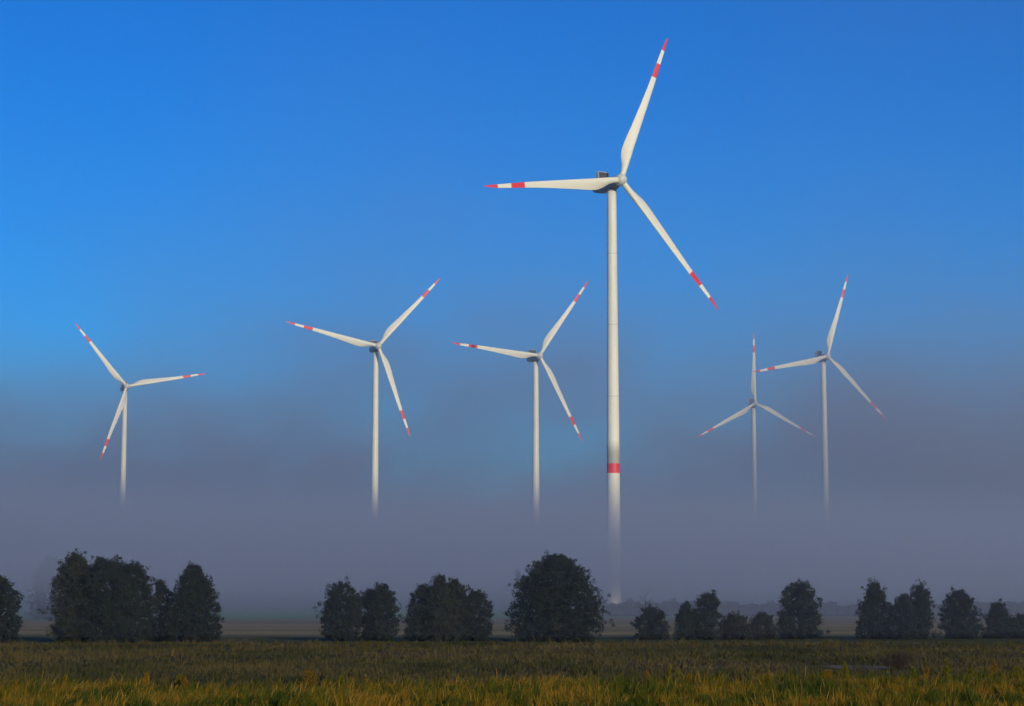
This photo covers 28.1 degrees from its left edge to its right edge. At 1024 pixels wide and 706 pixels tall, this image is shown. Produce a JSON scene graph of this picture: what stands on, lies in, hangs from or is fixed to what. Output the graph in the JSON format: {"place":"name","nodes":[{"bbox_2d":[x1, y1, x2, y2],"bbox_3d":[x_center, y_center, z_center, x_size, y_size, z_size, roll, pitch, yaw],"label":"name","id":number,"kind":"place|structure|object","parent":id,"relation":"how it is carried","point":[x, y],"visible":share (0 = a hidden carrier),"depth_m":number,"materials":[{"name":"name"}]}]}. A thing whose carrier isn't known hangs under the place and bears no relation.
{"place":"outdoors","nodes":[
{"label":"outdoors","id":0,"kind":"place"},
{"bbox_2d":[0,603,1023,705],"bbox_3d":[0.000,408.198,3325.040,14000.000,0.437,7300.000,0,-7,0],"label":"ground","id":1,"kind":"structure","parent":0,"point":[268,623],"depth_m":270.17,"materials":[{"name":"green plant"}]},
{"bbox_2d":[0,575,24,643],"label":"tree","id":2,"kind":"object","parent":1,"relation":"on","point":[8,601],"visible":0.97,"depth_m":243.50,"materials":[{"name":"green plant"}]},
{"bbox_2d":[24,555,64,619],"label":"foggy tree","id":3,"kind":"object","parent":1,"relation":"on","point":[52,563],"visible":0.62,"depth_m":565.49,"materials":[{"name":"grey plant"}]},
{"bbox_2d":[37,548,102,642],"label":"tree","id":4,"kind":"object","parent":1,"relation":"on","point":[72,569],"visible":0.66,"depth_m":250.76,"materials":[{"name":"green plant"}]},
{"bbox_2d":[73,554,138,642],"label":"tree","id":5,"kind":"object","parent":1,"relation":"on","point":[98,578],"visible":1,"depth_m":248.43,"materials":[{"name":"green plant"}]},
{"bbox_2d":[107,559,160,642],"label":"tree","id":6,"kind":"object","parent":1,"relation":"on","point":[136,588],"visible":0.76,"depth_m":251.18,"materials":[{"name":"green plant"}]},
{"bbox_2d":[76,324,202,564],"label":"wind turbine","id":7,"kind":"object","parent":1,"relation":"on","point":[122,406],"visible":0.91,"depth_m":1486.94,"materials":[{"name":"grey metal"}]},
{"bbox_2d":[143,672,149,682],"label":"tall weed","id":8,"kind":"object","parent":1,"relation":"on","point":[146,676],"visible":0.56,"depth_m":121.52,"materials":[{"name":"plant"}]},
{"bbox_2d":[137,577,175,641],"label":"tree","id":9,"kind":"object","parent":1,"relation":"on","point":[161,589],"visible":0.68,"depth_m":255.71,"materials":[{"name":"green plant"}]},
{"bbox_2d":[174,674,181,686],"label":"tall weed","id":10,"kind":"object","parent":1,"relation":"on","point":[177,677],"visible":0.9,"depth_m":119.54,"materials":[{"name":"green plant"}]},
{"bbox_2d":[180,675,187,687],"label":"tall weed","id":11,"kind":"object","parent":1,"relation":"on","point":[183,679],"visible":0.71,"depth_m":118.53,"materials":[{"name":"brown plant"}]},
{"bbox_2d":[159,560,225,642],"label":"tree","id":12,"kind":"object","parent":1,"relation":"on","point":[188,608],"visible":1,"depth_m":250.81,"materials":[{"name":"green plant"}]},
{"bbox_2d":[303,669,317,685],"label":"tall weed","id":13,"kind":"object","parent":1,"relation":"on","point":[310,676],"visible":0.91,"depth_m":120.55,"materials":[{"name":"brown plant"}]},
{"bbox_2d":[313,575,365,640],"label":"tree","id":14,"kind":"object","parent":1,"relation":"on","point":[334,604],"visible":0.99,"depth_m":259.24,"materials":[{"name":"green plant"}]},
{"bbox_2d":[338,675,345,684],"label":"tall weed","id":15,"kind":"object","parent":1,"relation":"on","point":[341,678],"visible":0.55,"depth_m":119.55,"materials":[{"name":"plant"}]},
{"bbox_2d":[286,278,440,589],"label":"wind turbine","id":16,"kind":"object","parent":1,"relation":"on","point":[375,348],"visible":0.96,"depth_m":1234.25,"materials":[{"name":"grey metal"}]},
{"bbox_2d":[356,587,378,640],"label":"tree","id":17,"kind":"object","parent":1,"relation":"on","point":[363,601],"visible":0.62,"depth_m":261.92,"materials":[{"name":"green plant"}]},
{"bbox_2d":[360,582,401,640],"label":"tree","id":18,"kind":"object","parent":1,"relation":"on","point":[375,614],"visible":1,"depth_m":259.42,"materials":[{"name":"green plant"}]},
{"bbox_2d":[398,578,436,640],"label":"tree","id":19,"kind":"object","parent":1,"relation":"on","point":[421,591],"visible":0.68,"depth_m":259.21,"materials":[{"name":"green plant"}]},
{"bbox_2d":[417,572,463,641],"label":"tree","id":20,"kind":"object","parent":1,"relation":"on","point":[440,604],"visible":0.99,"depth_m":257.05,"materials":[{"name":"green plant"}]},
{"bbox_2d":[443,576,474,640],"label":"tree","id":21,"kind":"object","parent":1,"relation":"on","point":[457,586],"visible":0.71,"depth_m":259.53,"materials":[{"name":"green plant"}]},
{"bbox_2d":[449,584,494,640],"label":"tree","id":22,"kind":"object","parent":1,"relation":"on","point":[477,598],"visible":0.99,"depth_m":259.34,"materials":[{"name":"green plant"}]},
{"bbox_2d":[0,638,1023,690],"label":"meadow grass","id":23,"kind":"structure","parent":1,"relation":"on","point":[215,670],"depth_m":167.62,"materials":[{"name":"green plant"}]},
{"bbox_2d":[0,661,1023,705],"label":"grass","id":24,"kind":"structure","parent":1,"relation":"on","point":[966,694],"depth_m":103.24,"materials":[{"name":"green plant"}]},
{"bbox_2d":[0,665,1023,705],"bbox_3d":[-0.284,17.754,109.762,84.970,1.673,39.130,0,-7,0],"label":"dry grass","id":25,"kind":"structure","parent":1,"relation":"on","point":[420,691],"depth_m":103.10,"materials":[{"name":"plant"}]},
{"bbox_2d":[452,281,588,581],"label":"wind turbine","id":26,"kind":"object","parent":1,"relation":"on","point":[533,356],"visible":0.93,"depth_m":1245.90,"materials":[{"name":"grey metal"}]},
{"bbox_2d":[503,549,614,641],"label":"tree","id":27,"kind":"object","parent":1,"relation":"on","point":[557,601],"visible":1,"depth_m":254.08,"materials":[{"name":"green plant"}]},
{"bbox_2d":[484,38,717,603],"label":"wind turbine","id":28,"kind":"object","parent":1,"relation":"on","point":[602,182],"visible":0.97,"depth_m":721.92,"materials":[{"name":"grey metal"}]},
{"bbox_2d":[635,592,653,622],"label":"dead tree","id":29,"kind":"object","parent":1,"relation":"on","point":[645,603],"visible":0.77,"depth_m":272.91,"materials":[{"name":"grey plant"}]},
{"bbox_2d":[644,670,649,681],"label":"tall weed","id":30,"kind":"object","parent":1,"relation":"on","point":[647,673],"visible":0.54,"depth_m":121.54,"materials":[{"name":"plant"}]},
{"bbox_2d":[629,604,671,639],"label":"bush","id":31,"kind":"object","parent":1,"relation":"on","point":[653,624],"visible":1,"depth_m":267.94,"materials":[{"name":"green plant"}]},
{"bbox_2d":[666,665,670,682],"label":"tall weed","id":32,"kind":"object","parent":1,"relation":"on","point":[668,672],"visible":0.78,"depth_m":122.56,"materials":[{"name":"green plant"}]},
{"bbox_2d":[672,598,699,639],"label":"tree","id":33,"kind":"object","parent":1,"relation":"on","point":[684,622],"visible":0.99,"depth_m":268.33,"materials":[{"name":"green plant"}]},
{"bbox_2d":[688,589,723,639],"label":"tree","id":34,"kind":"object","parent":1,"relation":"on","point":[709,602],"visible":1,"depth_m":268.17,"materials":[{"name":"green plant"}]},
{"bbox_2d":[717,610,754,639],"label":"bush","id":35,"kind":"object","parent":1,"relation":"on","point":[735,627],"visible":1,"depth_m":268.09,"materials":[{"name":"green plant"}]},
{"bbox_2d":[697,334,817,605],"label":"wind turbine","id":36,"kind":"object","parent":1,"relation":"on","point":[752,404],"visible":1,"depth_m":1660.45,"materials":[{"name":"grey metal"}]},
{"bbox_2d":[746,611,779,639],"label":"bush","id":37,"kind":"object","parent":1,"relation":"on","point":[764,619],"visible":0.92,"depth_m":269.97,"materials":[{"name":"green plant"}]},
{"bbox_2d":[760,674,772,684],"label":"tall weed","id":38,"kind":"object","parent":1,"relation":"on","point":[764,677],"visible":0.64,"depth_m":118.47,"materials":[{"name":"plant"}]},
{"bbox_2d":[571,598,1023,615],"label":"treeline","id":39,"kind":"object","parent":1,"relation":"on","point":[667,607],"visible":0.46,"depth_m":686.36,"materials":[{"name":"grey plant"}]},
{"bbox_2d":[775,578,830,638],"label":"tree","id":40,"kind":"object","parent":1,"relation":"on","point":[809,616],"visible":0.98,"depth_m":272.68,"materials":[{"name":"green plant"}]},
{"bbox_2d":[753,274,886,602],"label":"wind turbine","id":41,"kind":"object","parent":1,"relation":"on","point":[821,358],"visible":0.98,"depth_m":1351.87,"materials":[{"name":"grey metal"}]},
{"bbox_2d":[823,669,830,678],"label":"tall weed","id":42,"kind":"object","parent":1,"relation":"on","point":[827,672],"visible":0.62,"depth_m":122.53,"materials":[{"name":"green plant"}]},
{"bbox_2d":[841,661,848,677],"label":"tall weed","id":43,"kind":"object","parent":1,"relation":"on","point":[845,667],"visible":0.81,"depth_m":126.54,"materials":[{"name":"green plant"}]},
{"bbox_2d":[854,577,897,638],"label":"tree","id":44,"kind":"object","parent":1,"relation":"on","point":[873,597],"visible":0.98,"depth_m":272.87,"materials":[{"name":"green plant"}]},
{"bbox_2d":[877,650,918,669],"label":"bare bush","id":45,"kind":"object","parent":1,"relation":"on","point":[898,664],"visible":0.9,"depth_m":154.06,"materials":[{"name":"brown plant"}]},
{"bbox_2d":[885,593,920,639],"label":"tree","id":46,"kind":"object","parent":1,"relation":"on","point":[903,606],"visible":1,"depth_m":270.62,"materials":[{"name":"green plant"}]},
{"bbox_2d":[910,666,916,678],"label":"tall weed","id":47,"kind":"object","parent":1,"relation":"on","point":[913,672],"visible":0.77,"depth_m":124.51,"materials":[{"name":"green plant"}]},
{"bbox_2d":[908,578,939,638],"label":"tree","id":48,"kind":"object","parent":1,"relation":"on","point":[922,609],"visible":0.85,"depth_m":272.98,"materials":[{"name":"green plant"}]},
{"bbox_2d":[923,664,929,677],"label":"tall weed","id":49,"kind":"object","parent":1,"relation":"on","point":[926,672],"visible":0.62,"depth_m":124.54,"materials":[{"name":"green plant"}]},
{"bbox_2d":[941,658,951,677],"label":"tall weed","id":50,"kind":"object","parent":1,"relation":"on","point":[946,667],"visible":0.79,"depth_m":128.46,"materials":[{"name":"green plant"}]},
{"bbox_2d":[937,586,982,638],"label":"tree","id":51,"kind":"object","parent":1,"relation":"on","point":[956,628],"visible":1,"depth_m":274.89,"materials":[{"name":"green plant"}]},
{"bbox_2d":[968,665,974,678],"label":"tall weed","id":52,"kind":"object","parent":1,"relation":"on","point":[971,672],"visible":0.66,"depth_m":122.58,"materials":[{"name":"green plant"}]},
{"bbox_2d":[990,661,998,676],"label":"tall weed","id":53,"kind":"object","parent":1,"relation":"on","point":[994,665],"visible":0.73,"depth_m":128.51,"materials":[{"name":"green plant"}]},
{"bbox_2d":[978,598,1019,638],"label":"tree","id":54,"kind":"object","parent":1,"relation":"on","point":[999,627],"visible":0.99,"depth_m":277.63,"materials":[{"name":"green plant"}]},
{"bbox_2d":[1009,612,1023,638],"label":"bush","id":55,"kind":"object","parent":1,"relation":"on","point":[1019,620],"visible":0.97,"depth_m":277.56,"materials":[{"name":"green plant"}]},
{"bbox_2d":[1010,665,1023,677],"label":"tall weed","id":56,"kind":"object","parent":1,"relation":"on","point":[1016,667],"visible":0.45,"depth_m":126.57,"materials":[{"name":"plant"}]},
{"bbox_2d":[0,0,1023,602],"label":"sky","id":57,"kind":"structure","parent":0,"point":[183,182],"materials":[{"name":"blue"}]},
{"bbox_2d":[822,665,887,669],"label":"pond water","id":58,"kind":"structure","parent":0,"point":[840,666],"depth_m":158.98,"materials":[{"name":"grey liquid"}]}
]}

